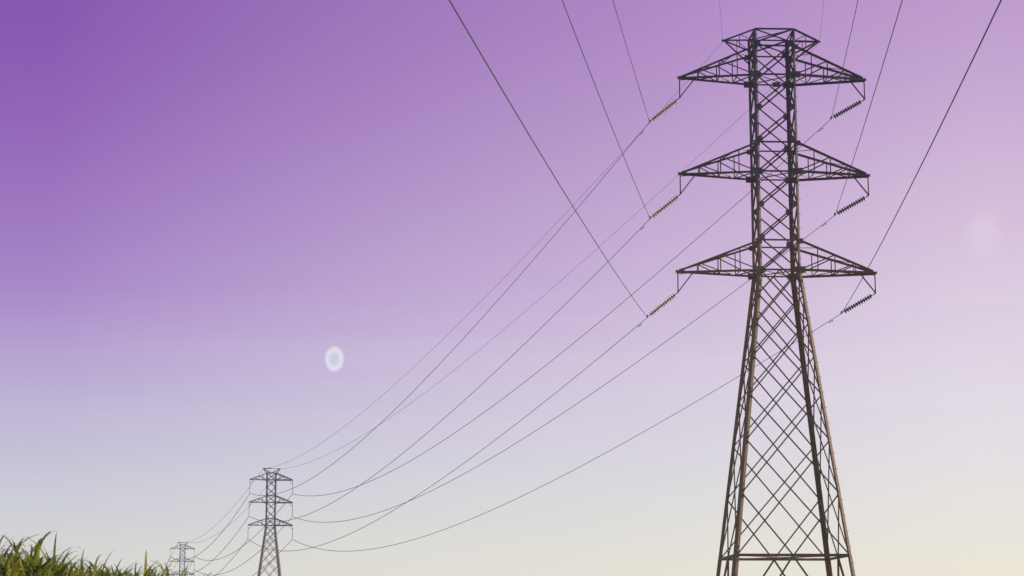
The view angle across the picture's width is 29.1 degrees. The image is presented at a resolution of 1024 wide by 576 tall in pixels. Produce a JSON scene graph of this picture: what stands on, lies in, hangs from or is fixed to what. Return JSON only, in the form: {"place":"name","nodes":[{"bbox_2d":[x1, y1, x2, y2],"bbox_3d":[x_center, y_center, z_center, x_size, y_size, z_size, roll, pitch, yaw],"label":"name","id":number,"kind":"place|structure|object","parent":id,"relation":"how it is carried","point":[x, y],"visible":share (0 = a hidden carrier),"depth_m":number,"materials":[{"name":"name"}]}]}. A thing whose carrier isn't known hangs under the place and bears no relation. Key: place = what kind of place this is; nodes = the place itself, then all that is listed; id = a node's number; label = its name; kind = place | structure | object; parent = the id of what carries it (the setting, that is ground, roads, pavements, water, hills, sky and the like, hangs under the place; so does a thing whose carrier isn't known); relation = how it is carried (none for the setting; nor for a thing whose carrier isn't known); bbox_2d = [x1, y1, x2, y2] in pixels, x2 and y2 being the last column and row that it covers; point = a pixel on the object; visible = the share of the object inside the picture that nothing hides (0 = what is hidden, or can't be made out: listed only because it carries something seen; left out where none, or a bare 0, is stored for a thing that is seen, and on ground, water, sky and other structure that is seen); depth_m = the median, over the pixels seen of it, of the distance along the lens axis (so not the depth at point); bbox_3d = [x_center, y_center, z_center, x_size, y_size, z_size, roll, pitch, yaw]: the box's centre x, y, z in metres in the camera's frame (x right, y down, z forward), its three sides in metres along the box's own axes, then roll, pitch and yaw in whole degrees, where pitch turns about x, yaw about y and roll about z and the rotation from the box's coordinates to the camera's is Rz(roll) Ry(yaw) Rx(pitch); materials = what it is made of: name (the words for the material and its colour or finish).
{"place":"outdoors","nodes":[
{"label":"outdoors","id":0,"kind":"place"},
{"bbox_2d":[0,0,1023,575],"label":"sky","id":1,"kind":"structure","parent":0,"point":[230,229],"materials":[{"name":"purple"}]},
{"bbox_3d":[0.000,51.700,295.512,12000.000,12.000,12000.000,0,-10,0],"label":"ground","id":2,"kind":"structure","parent":0,"visible":0},
{"bbox_2d":[0,531,211,575],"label":"grass","id":3,"kind":"structure","parent":2,"relation":"on","point":[14,564],"depth_m":33.87,"materials":[{"name":"green plant"}]},
{"bbox_2d":[169,542,194,575],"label":"pylon","id":4,"kind":"object","parent":2,"relation":"on","point":[184,558],"visible":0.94,"depth_m":922.52,"materials":[{"name":"metal"}]},
{"bbox_2d":[247,468,292,575],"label":"pylon","id":5,"kind":"object","parent":2,"relation":"on","point":[266,502],"visible":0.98,"depth_m":522.39,"materials":[{"name":"metal"}]},
{"bbox_2d":[160,0,1001,575],"bbox_3d":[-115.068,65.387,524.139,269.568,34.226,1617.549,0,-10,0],"label":"conductors","id":6,"kind":"object","parent":5,"relation":"hanging from","point":[556,284],"visible":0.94,"depth_m":147.30,"materials":[{"name":"grey"}]},
{"bbox_2d":[647,28,876,575],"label":"pylon","id":7,"kind":"object","parent":2,"relation":"on","point":[758,271],"visible":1,"depth_m":118.65,"materials":[{"name":"metal"}]}
]}

